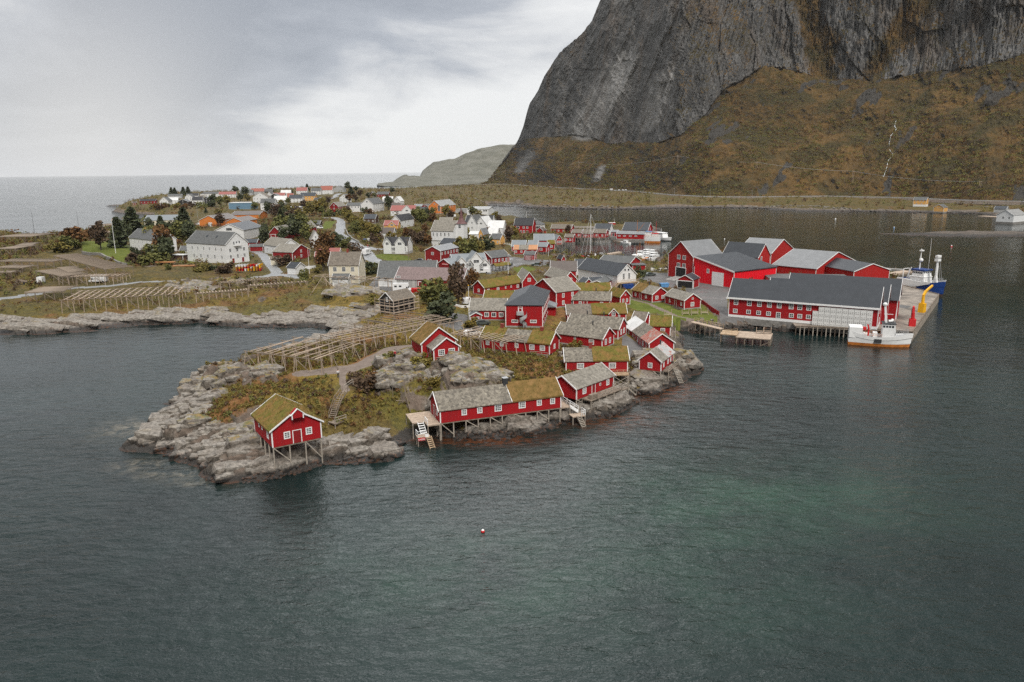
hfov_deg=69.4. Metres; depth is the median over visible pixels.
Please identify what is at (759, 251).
fish plant hall
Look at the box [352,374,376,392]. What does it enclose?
bush
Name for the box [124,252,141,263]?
bush
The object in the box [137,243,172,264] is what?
bush
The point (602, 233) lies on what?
cabin
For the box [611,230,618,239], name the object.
shed
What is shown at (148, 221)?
broadleaf tree
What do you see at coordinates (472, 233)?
house
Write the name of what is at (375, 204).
house
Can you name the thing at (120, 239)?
spruce tree
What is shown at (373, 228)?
broadleaf tree
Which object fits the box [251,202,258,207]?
broadleaf tree
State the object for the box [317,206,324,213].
broadleaf tree
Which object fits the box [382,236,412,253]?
house
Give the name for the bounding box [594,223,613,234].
boathouse
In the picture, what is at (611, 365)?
window
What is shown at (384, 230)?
house
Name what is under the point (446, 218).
house
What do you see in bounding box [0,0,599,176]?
sky
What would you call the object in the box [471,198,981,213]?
boulders
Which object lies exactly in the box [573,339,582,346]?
bush
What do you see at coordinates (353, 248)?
bush
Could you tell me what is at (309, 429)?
window
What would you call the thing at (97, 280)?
camper van
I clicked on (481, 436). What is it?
boulders
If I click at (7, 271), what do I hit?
drying rack
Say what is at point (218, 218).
broadleaf tree
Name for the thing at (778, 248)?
fish plant hall
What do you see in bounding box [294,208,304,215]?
broadleaf tree
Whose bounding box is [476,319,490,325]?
parked car
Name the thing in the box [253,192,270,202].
house
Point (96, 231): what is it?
broadleaf tree
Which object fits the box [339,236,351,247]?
bush
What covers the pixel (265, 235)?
broadleaf tree
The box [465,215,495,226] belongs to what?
hall
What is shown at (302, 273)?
bush
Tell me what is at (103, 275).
drying rack
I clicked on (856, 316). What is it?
fish tub
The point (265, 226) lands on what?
broadleaf tree
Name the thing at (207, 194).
house
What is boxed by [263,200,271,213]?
broadleaf tree
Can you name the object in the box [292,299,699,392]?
gravel path
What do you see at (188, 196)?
house
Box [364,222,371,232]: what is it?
broadleaf tree
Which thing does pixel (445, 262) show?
shop
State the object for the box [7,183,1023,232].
shore brush
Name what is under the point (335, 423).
old stairs
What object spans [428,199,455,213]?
house
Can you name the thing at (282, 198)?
house
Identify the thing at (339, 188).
house
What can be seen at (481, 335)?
drying rack
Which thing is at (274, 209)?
broadleaf tree
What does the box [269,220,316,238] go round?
barn
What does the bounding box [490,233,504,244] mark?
house
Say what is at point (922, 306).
quay crane
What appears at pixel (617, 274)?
house
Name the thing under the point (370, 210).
bush
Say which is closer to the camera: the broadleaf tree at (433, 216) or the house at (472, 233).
the house at (472, 233)
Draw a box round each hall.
[143,214,177,224]
[228,202,257,209]
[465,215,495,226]
[550,261,576,276]
[599,255,640,266]
[667,239,721,280]
[694,252,777,287]
[723,241,770,262]
[746,237,793,263]
[765,274,845,279]
[772,248,855,273]
[825,257,890,277]
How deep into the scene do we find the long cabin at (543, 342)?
167.74 m
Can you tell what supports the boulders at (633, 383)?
on the rocky ground at (148, 276)
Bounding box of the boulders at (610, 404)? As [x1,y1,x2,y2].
[571,370,675,417]
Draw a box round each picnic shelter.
[491,263,503,270]
[500,262,510,269]
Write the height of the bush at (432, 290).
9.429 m
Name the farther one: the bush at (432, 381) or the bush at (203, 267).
the bush at (203, 267)
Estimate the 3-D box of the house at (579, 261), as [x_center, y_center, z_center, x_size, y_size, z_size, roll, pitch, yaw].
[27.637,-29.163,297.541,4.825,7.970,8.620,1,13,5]
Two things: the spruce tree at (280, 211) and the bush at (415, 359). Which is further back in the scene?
the spruce tree at (280, 211)
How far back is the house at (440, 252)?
336.17 m
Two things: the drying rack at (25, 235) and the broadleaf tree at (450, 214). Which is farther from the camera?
the broadleaf tree at (450, 214)
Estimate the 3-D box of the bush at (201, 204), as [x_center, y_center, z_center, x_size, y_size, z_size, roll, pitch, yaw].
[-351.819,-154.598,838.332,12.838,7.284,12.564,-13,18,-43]
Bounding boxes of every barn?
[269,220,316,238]
[376,260,438,286]
[394,266,471,287]
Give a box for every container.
[621,283,633,288]
[659,283,669,286]
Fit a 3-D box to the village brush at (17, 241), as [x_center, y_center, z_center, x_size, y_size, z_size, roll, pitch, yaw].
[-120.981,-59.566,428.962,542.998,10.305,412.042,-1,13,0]
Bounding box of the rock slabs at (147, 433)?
[134,348,689,477]
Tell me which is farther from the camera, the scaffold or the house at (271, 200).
the house at (271, 200)
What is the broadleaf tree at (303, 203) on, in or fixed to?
on the rocky ground at (148, 276)
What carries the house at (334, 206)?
on the rocky ground at (148, 276)
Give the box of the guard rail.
[516,184,1004,200]
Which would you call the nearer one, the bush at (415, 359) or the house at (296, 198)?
the bush at (415, 359)
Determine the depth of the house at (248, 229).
447.46 m
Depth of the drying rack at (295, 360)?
157.57 m
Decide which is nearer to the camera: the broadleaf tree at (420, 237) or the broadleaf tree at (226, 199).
the broadleaf tree at (420, 237)
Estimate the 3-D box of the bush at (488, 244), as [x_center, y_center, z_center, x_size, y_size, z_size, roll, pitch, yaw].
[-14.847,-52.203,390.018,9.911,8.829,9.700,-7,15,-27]
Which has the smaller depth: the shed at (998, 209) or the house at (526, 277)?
the house at (526, 277)
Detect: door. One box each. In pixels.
[292,429,301,442]
[592,383,595,392]
[711,272,723,286]
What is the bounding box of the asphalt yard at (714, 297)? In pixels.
[369,257,910,355]
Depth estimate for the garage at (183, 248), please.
362.87 m
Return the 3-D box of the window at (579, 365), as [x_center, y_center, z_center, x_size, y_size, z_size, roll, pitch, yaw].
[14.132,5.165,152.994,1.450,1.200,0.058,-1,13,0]
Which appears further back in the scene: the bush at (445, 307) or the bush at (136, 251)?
the bush at (136, 251)
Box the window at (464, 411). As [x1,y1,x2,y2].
[461,409,466,414]
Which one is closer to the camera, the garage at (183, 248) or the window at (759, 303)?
the window at (759, 303)
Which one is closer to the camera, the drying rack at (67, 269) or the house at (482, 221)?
the drying rack at (67, 269)
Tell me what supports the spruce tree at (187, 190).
on the rocky ground at (148, 276)
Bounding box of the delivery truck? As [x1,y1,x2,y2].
[21,276,44,283]
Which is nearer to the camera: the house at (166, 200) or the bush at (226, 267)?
the bush at (226, 267)
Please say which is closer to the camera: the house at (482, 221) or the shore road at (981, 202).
the house at (482, 221)
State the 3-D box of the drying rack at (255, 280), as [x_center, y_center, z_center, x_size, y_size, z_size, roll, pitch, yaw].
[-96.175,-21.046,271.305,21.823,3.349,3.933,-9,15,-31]
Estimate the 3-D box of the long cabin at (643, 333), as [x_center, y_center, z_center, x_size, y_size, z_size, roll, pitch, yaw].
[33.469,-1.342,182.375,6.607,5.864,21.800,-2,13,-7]
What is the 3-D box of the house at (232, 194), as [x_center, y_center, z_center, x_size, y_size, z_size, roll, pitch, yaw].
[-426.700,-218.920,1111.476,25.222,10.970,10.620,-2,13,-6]
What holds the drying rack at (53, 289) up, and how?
on the rocky ground at (148, 276)
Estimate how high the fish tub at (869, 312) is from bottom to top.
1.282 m
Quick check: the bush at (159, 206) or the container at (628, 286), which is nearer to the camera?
the container at (628, 286)
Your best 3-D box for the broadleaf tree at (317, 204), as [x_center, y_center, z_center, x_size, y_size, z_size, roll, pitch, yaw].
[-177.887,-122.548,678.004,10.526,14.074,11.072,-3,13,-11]
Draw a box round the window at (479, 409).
[477,407,481,413]
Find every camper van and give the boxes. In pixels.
[88,274,107,281]
[362,248,371,254]
[393,282,410,290]
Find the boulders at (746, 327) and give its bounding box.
[700,317,800,333]
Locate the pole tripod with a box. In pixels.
[396,380,410,411]
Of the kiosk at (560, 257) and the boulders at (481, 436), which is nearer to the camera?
the boulders at (481, 436)
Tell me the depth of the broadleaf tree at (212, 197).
902.44 m
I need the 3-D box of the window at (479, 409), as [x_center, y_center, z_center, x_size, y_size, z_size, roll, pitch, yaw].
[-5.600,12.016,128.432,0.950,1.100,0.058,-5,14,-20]
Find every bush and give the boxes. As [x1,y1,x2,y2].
[42,241,73,252]
[58,226,88,242]
[58,235,82,248]
[81,228,91,238]
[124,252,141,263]
[129,246,141,253]
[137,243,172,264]
[145,236,174,255]
[153,203,165,208]
[164,264,171,269]
[188,201,196,206]
[191,262,210,271]
[195,202,207,207]
[204,200,215,206]
[206,263,217,269]
[213,262,234,272]
[272,254,292,264]
[297,268,308,278]
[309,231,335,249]
[311,264,321,272]
[323,209,332,215]
[330,210,339,215]
[330,231,345,245]
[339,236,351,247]
[345,371,364,385]
[347,242,364,251]
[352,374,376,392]
[357,230,367,237]
[364,208,374,213]
[364,371,377,388]
[365,261,377,273]
[367,293,378,304]
[369,233,382,241]
[385,231,396,236]
[387,351,395,356]
[410,356,428,367]
[411,231,422,242]
[417,276,451,304]
[421,352,432,365]
[424,290,459,321]
[425,375,440,386]
[429,277,452,292]
[452,236,470,251]
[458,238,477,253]
[461,316,477,328]
[466,235,485,251]
[479,234,492,249]
[567,340,576,345]
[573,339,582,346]
[633,265,646,276]
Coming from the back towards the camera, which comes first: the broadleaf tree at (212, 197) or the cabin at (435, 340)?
the broadleaf tree at (212, 197)
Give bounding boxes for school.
[198,213,235,226]
[225,216,256,223]
[231,211,267,219]
[467,206,493,214]
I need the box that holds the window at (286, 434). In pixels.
[283,431,290,438]
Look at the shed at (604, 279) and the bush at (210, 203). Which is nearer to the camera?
the shed at (604, 279)
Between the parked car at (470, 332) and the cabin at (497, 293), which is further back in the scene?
the cabin at (497, 293)
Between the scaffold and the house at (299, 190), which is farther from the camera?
the house at (299, 190)
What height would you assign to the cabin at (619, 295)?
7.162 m
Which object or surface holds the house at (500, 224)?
on the rocky ground at (148, 276)
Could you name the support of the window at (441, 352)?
in the cabin at (435, 340)
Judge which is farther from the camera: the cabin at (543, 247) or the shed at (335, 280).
the cabin at (543, 247)
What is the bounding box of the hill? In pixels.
[420,144,514,176]
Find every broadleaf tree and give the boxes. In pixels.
[87,220,109,249]
[121,220,132,234]
[142,217,154,228]
[142,225,152,232]
[151,224,174,245]
[159,220,174,227]
[168,220,187,238]
[180,221,194,238]
[207,194,215,201]
[214,212,225,222]
[215,195,223,204]
[222,194,230,204]
[236,193,243,200]
[240,186,248,194]
[244,193,250,200]
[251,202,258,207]
[257,227,269,242]
[260,223,268,234]
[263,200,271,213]
[269,203,279,216]
[269,221,278,230]
[271,214,282,224]
[276,225,287,237]
[277,216,293,225]
[283,209,295,216]
[284,204,293,210]
[286,216,303,237]
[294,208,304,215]
[295,212,309,226]
[299,200,306,206]
[299,223,313,238]
[302,201,315,216]
[312,200,323,211]
[314,240,329,270]
[317,198,327,209]
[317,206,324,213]
[325,196,330,203]
[341,207,347,215]
[343,210,353,223]
[344,181,349,187]
[345,193,351,200]
[349,213,357,223]
[350,220,360,232]
[352,193,358,200]
[356,217,364,229]
[359,220,368,230]
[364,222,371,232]
[369,223,379,233]
[384,195,392,209]
[402,227,408,235]
[408,229,416,237]
[410,206,420,219]
[414,208,428,224]
[416,229,424,244]
[421,223,428,231]
[423,233,431,243]
[429,207,436,213]
[430,213,436,221]
[441,204,449,216]
[446,209,454,216]
[447,261,468,304]
[465,267,479,290]
[466,205,477,214]
[504,225,513,241]
[512,226,518,236]
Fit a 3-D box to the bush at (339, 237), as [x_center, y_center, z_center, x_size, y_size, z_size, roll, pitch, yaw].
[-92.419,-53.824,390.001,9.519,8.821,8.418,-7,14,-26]
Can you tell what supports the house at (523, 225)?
on the rocky ground at (148, 276)
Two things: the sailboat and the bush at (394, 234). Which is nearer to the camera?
the sailboat
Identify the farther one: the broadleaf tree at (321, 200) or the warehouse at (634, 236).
the broadleaf tree at (321, 200)
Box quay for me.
[792,285,938,340]
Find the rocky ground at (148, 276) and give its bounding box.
[0,184,1023,483]
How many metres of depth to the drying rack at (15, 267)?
307.40 m
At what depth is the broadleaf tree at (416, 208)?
580.80 m
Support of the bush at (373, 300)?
on the rocky ground at (148, 276)
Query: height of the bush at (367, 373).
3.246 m
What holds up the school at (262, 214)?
on the rocky ground at (148, 276)
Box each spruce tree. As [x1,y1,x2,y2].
[106,216,129,247]
[123,206,144,234]
[156,215,163,226]
[176,207,196,230]
[180,187,186,195]
[185,186,191,193]
[277,208,284,218]
[348,186,354,194]
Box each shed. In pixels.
[173,254,187,260]
[245,239,259,246]
[249,244,263,251]
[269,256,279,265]
[331,273,351,285]
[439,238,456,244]
[455,209,466,212]
[468,310,482,319]
[536,227,545,233]
[574,226,594,229]
[578,276,601,282]
[590,276,610,282]
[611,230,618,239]
[630,263,645,269]
[994,206,1008,212]
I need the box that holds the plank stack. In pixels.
[155,261,175,262]
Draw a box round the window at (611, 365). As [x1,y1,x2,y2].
[609,363,615,367]
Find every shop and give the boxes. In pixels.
[438,257,455,267]
[449,250,490,272]
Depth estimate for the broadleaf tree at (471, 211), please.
655.27 m
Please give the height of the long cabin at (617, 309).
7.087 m
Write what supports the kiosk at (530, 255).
on the asphalt yard at (714, 297)
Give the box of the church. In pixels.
[430,209,467,245]
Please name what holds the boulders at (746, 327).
on the rocky ground at (148, 276)
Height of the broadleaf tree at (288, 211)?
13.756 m
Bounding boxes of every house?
[128,227,176,251]
[140,199,157,203]
[160,197,172,204]
[167,194,182,197]
[169,197,179,203]
[177,199,191,204]
[185,194,194,200]
[185,230,249,262]
[186,193,199,196]
[192,196,204,204]
[200,192,218,196]
[214,220,260,238]
[218,192,236,197]
[251,188,264,194]
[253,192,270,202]
[260,198,277,209]
[263,237,297,253]
[274,196,286,202]
[280,190,291,195]
[289,195,303,202]
[296,187,308,193]
[300,192,316,200]
[309,230,318,246]
[311,188,321,194]
[311,220,322,228]
[314,248,341,261]
[321,186,333,193]
[327,249,365,283]
[329,201,345,211]
[334,186,345,191]
[339,194,351,201]
[363,214,378,223]
[377,192,389,196]
[380,227,396,237]
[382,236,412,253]
[383,220,400,228]
[390,205,416,215]
[392,213,414,227]
[394,196,403,204]
[424,243,458,261]
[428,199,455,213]
[439,217,453,219]
[467,214,480,230]
[468,231,478,237]
[468,298,507,320]
[477,215,490,230]
[478,227,488,239]
[487,220,506,235]
[488,227,500,237]
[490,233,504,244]
[513,218,535,233]
[517,267,536,287]
[534,275,580,307]
[536,220,544,228]
[544,267,578,282]
[550,224,574,232]
[575,259,584,274]
[577,258,638,288]
[913,197,928,206]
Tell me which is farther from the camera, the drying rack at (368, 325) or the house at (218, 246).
the house at (218, 246)
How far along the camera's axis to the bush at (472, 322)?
195.39 m
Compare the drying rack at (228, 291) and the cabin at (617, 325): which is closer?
the cabin at (617, 325)
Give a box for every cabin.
[378,288,415,313]
[406,376,585,447]
[409,321,460,362]
[472,275,520,294]
[479,323,560,357]
[483,290,514,298]
[511,240,526,250]
[513,245,538,253]
[527,240,538,244]
[534,234,553,241]
[538,242,550,253]
[547,240,555,250]
[554,234,562,249]
[555,321,615,346]
[557,362,635,403]
[562,342,629,384]
[564,234,575,247]
[564,302,627,319]
[567,310,627,338]
[571,229,583,241]
[572,288,611,303]
[575,282,610,290]
[582,229,594,241]
[592,229,608,242]
[609,287,631,304]
[626,316,675,348]
[631,282,666,302]
[631,311,649,323]
[637,340,683,383]
[649,314,675,338]
[664,288,701,309]
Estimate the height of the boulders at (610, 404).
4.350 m
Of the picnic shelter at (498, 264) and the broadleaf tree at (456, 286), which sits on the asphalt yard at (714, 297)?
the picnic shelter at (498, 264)
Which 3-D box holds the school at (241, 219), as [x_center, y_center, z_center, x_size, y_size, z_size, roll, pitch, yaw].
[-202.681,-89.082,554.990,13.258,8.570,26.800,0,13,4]
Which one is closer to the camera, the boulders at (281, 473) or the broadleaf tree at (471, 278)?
the boulders at (281, 473)
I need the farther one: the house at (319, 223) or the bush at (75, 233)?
the house at (319, 223)
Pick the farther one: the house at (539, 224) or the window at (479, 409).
the house at (539, 224)
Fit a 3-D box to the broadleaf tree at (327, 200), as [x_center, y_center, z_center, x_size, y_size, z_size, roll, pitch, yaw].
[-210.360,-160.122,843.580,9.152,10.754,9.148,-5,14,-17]
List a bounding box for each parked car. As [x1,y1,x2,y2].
[463,330,479,335]
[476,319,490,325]
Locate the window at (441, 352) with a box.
[438,349,444,355]
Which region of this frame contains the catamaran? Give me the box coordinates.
[653,232,671,240]
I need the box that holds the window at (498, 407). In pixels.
[495,404,501,411]
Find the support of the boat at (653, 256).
on the sea
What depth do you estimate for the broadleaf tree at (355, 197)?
920.60 m
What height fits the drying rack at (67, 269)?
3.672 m
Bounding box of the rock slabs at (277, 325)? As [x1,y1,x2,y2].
[0,278,379,338]
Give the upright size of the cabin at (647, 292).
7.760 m
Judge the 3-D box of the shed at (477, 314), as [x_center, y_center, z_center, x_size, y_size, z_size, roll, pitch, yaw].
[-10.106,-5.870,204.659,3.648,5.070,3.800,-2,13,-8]
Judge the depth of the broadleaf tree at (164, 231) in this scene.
351.20 m
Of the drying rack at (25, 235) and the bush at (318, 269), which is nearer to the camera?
the bush at (318, 269)
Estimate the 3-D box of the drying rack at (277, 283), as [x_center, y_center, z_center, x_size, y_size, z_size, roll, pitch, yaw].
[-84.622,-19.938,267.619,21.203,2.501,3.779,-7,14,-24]
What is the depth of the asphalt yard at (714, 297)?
251.19 m
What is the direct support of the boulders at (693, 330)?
on the rocky ground at (148, 276)
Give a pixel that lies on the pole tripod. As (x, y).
(407, 400)
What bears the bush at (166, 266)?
on the rocky ground at (148, 276)
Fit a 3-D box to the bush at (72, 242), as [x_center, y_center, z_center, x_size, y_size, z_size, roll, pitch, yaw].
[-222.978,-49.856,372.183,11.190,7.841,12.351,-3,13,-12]
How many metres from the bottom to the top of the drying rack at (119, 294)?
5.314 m
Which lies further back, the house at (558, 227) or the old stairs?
the house at (558, 227)
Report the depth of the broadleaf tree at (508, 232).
425.06 m
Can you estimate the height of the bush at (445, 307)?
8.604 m
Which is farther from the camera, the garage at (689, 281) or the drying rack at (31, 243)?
the drying rack at (31, 243)
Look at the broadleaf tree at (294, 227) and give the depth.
435.33 m
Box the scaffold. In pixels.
[374,293,419,314]
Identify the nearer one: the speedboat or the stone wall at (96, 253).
the stone wall at (96, 253)
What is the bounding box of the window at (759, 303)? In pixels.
[757,301,761,306]
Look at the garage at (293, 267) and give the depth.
298.01 m
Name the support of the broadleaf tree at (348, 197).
on the rocky ground at (148, 276)
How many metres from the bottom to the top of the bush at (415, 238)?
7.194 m
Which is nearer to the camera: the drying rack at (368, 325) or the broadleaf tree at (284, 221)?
the drying rack at (368, 325)
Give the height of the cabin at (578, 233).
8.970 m
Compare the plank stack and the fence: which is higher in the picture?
the plank stack
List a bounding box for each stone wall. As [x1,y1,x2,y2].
[81,251,126,265]
[454,304,468,307]
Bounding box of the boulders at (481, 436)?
[436,408,577,445]
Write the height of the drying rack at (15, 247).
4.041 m
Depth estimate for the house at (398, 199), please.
788.65 m
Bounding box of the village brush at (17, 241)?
[0,215,897,294]
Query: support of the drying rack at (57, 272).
on the rocky ground at (148, 276)
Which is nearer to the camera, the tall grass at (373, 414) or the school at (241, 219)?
the tall grass at (373, 414)
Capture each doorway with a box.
[675,266,685,276]
[676,280,693,288]
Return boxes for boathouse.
[250,394,323,467]
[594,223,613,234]
[933,204,947,212]
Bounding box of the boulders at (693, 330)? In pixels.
[672,319,712,333]
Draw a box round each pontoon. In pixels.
[888,266,902,270]
[890,269,911,274]
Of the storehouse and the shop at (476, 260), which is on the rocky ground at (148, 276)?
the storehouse
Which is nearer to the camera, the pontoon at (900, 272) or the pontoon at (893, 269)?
the pontoon at (900, 272)
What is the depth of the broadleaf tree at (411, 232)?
423.04 m
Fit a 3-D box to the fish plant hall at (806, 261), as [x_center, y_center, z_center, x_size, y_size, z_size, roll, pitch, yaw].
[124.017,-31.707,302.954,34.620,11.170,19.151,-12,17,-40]
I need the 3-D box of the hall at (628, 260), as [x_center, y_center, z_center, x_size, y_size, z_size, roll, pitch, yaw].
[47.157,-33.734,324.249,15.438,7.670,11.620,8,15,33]
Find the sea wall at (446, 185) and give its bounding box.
[418,183,481,186]
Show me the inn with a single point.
(531, 306)
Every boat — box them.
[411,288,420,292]
[634,248,647,259]
[637,220,660,242]
[647,254,656,260]
[847,302,913,346]
[897,240,945,296]
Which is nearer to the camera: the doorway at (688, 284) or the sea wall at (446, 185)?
the doorway at (688, 284)
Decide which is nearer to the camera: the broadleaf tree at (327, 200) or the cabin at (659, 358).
the cabin at (659, 358)
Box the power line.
[854,171,981,181]
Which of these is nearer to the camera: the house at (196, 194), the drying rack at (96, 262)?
the drying rack at (96, 262)
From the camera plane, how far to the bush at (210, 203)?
854.10 m
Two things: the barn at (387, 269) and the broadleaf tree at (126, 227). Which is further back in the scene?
the broadleaf tree at (126, 227)
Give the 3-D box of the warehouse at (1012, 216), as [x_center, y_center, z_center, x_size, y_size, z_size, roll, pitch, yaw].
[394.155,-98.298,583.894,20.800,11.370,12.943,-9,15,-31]
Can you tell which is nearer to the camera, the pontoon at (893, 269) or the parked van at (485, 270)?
the parked van at (485, 270)
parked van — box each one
[462,297,469,303]
[480,268,488,272]
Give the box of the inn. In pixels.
[504,285,557,327]
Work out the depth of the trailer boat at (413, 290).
250.06 m
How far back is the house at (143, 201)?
965.17 m
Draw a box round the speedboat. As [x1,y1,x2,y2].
[620,240,630,243]
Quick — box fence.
[701,300,718,314]
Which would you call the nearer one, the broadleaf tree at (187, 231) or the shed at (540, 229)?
the broadleaf tree at (187, 231)
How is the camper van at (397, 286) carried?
on the asphalt yard at (714, 297)
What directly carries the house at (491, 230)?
on the rocky ground at (148, 276)
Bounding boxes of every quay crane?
[908,306,915,326]
[917,285,932,312]
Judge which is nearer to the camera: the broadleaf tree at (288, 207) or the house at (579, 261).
the house at (579, 261)
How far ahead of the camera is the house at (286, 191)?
1086.46 m
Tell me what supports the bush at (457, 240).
on the rocky ground at (148, 276)
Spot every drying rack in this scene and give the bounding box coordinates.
[0,233,55,240]
[0,245,37,254]
[0,258,65,267]
[0,265,37,272]
[0,270,20,277]
[15,242,41,250]
[24,286,79,301]
[35,268,88,284]
[53,253,133,281]
[57,266,86,279]
[57,273,130,285]
[59,285,188,312]
[194,288,248,302]
[217,277,279,288]
[244,336,366,373]
[247,281,306,288]
[312,274,393,289]
[319,315,463,353]
[338,311,446,344]
[450,326,526,354]
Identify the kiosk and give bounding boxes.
[523,251,537,259]
[557,254,565,260]
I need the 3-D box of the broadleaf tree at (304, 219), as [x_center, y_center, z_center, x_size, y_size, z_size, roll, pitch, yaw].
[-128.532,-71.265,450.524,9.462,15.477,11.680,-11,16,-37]
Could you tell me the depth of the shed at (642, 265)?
312.03 m
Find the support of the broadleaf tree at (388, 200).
on the rocky ground at (148, 276)
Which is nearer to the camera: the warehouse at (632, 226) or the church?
the church
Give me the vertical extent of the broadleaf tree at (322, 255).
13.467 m
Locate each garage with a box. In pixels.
[179,246,186,251]
[286,262,305,274]
[676,273,699,288]
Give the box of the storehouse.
[271,244,310,260]
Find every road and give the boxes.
[0,193,511,299]
[483,184,1023,204]
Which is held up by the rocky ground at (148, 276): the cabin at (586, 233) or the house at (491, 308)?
the house at (491, 308)
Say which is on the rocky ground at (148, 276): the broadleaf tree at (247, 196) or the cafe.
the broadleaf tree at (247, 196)
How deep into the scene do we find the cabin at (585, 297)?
223.18 m
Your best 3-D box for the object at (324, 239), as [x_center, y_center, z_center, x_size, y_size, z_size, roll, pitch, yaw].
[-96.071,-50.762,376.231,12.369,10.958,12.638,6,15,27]
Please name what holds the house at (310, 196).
on the rocky ground at (148, 276)
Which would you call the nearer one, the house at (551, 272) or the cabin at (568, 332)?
the cabin at (568, 332)
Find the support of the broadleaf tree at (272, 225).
on the rocky ground at (148, 276)
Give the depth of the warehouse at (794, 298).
209.08 m
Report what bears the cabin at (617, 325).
on the rocky ground at (148, 276)
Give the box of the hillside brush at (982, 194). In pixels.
[482,53,1023,197]
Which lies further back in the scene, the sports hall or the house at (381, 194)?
the house at (381, 194)
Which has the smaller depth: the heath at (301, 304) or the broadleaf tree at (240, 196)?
the heath at (301, 304)
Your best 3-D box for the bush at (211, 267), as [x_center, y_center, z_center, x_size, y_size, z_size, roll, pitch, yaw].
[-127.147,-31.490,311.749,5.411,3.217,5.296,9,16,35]
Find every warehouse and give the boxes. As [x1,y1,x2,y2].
[616,231,644,242]
[622,222,652,232]
[726,272,902,333]
[996,209,1023,224]
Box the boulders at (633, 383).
[614,365,680,394]
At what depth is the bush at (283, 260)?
320.62 m
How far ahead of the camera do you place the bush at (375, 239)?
424.65 m
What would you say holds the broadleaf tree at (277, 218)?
on the rocky ground at (148, 276)
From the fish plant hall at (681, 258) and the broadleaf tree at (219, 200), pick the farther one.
the broadleaf tree at (219, 200)
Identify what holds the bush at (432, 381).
on the rocky ground at (148, 276)
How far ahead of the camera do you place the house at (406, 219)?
524.24 m
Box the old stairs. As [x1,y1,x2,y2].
[328,379,352,428]
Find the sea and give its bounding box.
[0,172,1023,681]
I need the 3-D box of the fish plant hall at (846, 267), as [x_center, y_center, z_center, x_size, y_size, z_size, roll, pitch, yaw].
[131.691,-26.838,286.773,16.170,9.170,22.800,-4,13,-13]
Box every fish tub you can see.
[854,314,860,318]
[867,310,872,315]
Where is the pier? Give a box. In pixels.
[690,317,772,346]
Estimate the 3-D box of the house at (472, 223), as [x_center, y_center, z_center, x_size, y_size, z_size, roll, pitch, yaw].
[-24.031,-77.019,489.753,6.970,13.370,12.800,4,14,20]
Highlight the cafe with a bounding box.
[483,249,509,264]
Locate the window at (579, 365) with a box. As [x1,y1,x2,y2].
[577,363,583,368]
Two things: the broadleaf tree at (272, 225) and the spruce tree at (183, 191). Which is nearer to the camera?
the broadleaf tree at (272, 225)
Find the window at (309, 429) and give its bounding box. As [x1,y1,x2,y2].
[305,427,311,434]
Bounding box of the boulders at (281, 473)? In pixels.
[203,452,393,485]
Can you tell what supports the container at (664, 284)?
on the rocky ground at (148, 276)
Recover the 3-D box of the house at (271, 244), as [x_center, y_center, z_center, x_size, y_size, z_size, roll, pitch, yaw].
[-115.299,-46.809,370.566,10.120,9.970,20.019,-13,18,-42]
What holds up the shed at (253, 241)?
on the rocky ground at (148, 276)
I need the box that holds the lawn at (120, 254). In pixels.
[82,221,716,330]
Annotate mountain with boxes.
[486,0,1023,200]
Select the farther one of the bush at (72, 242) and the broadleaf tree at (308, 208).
the broadleaf tree at (308, 208)
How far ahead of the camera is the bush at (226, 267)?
302.56 m
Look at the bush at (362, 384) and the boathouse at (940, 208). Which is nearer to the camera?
the bush at (362, 384)
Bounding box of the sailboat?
[581,216,602,256]
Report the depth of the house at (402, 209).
649.07 m
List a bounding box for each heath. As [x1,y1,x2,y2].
[0,268,675,356]
[200,338,687,430]
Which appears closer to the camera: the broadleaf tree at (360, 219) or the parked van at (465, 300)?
the parked van at (465, 300)
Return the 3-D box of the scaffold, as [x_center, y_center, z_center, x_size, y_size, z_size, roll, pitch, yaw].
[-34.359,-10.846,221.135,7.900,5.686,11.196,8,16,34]
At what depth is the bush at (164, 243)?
334.82 m
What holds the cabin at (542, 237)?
on the rocky ground at (148, 276)
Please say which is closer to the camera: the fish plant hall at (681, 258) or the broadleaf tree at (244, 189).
the fish plant hall at (681, 258)
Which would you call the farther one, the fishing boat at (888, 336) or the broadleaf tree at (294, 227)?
the broadleaf tree at (294, 227)
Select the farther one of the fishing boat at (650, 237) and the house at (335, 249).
the fishing boat at (650, 237)
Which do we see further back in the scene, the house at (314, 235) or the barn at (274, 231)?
the barn at (274, 231)
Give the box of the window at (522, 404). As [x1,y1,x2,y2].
[519,401,525,408]
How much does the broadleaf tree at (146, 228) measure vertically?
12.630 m
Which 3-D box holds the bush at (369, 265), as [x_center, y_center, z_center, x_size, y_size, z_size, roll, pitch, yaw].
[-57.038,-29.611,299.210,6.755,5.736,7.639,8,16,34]
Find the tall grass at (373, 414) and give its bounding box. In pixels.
[197,336,685,433]
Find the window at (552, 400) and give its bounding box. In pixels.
[550,398,554,403]

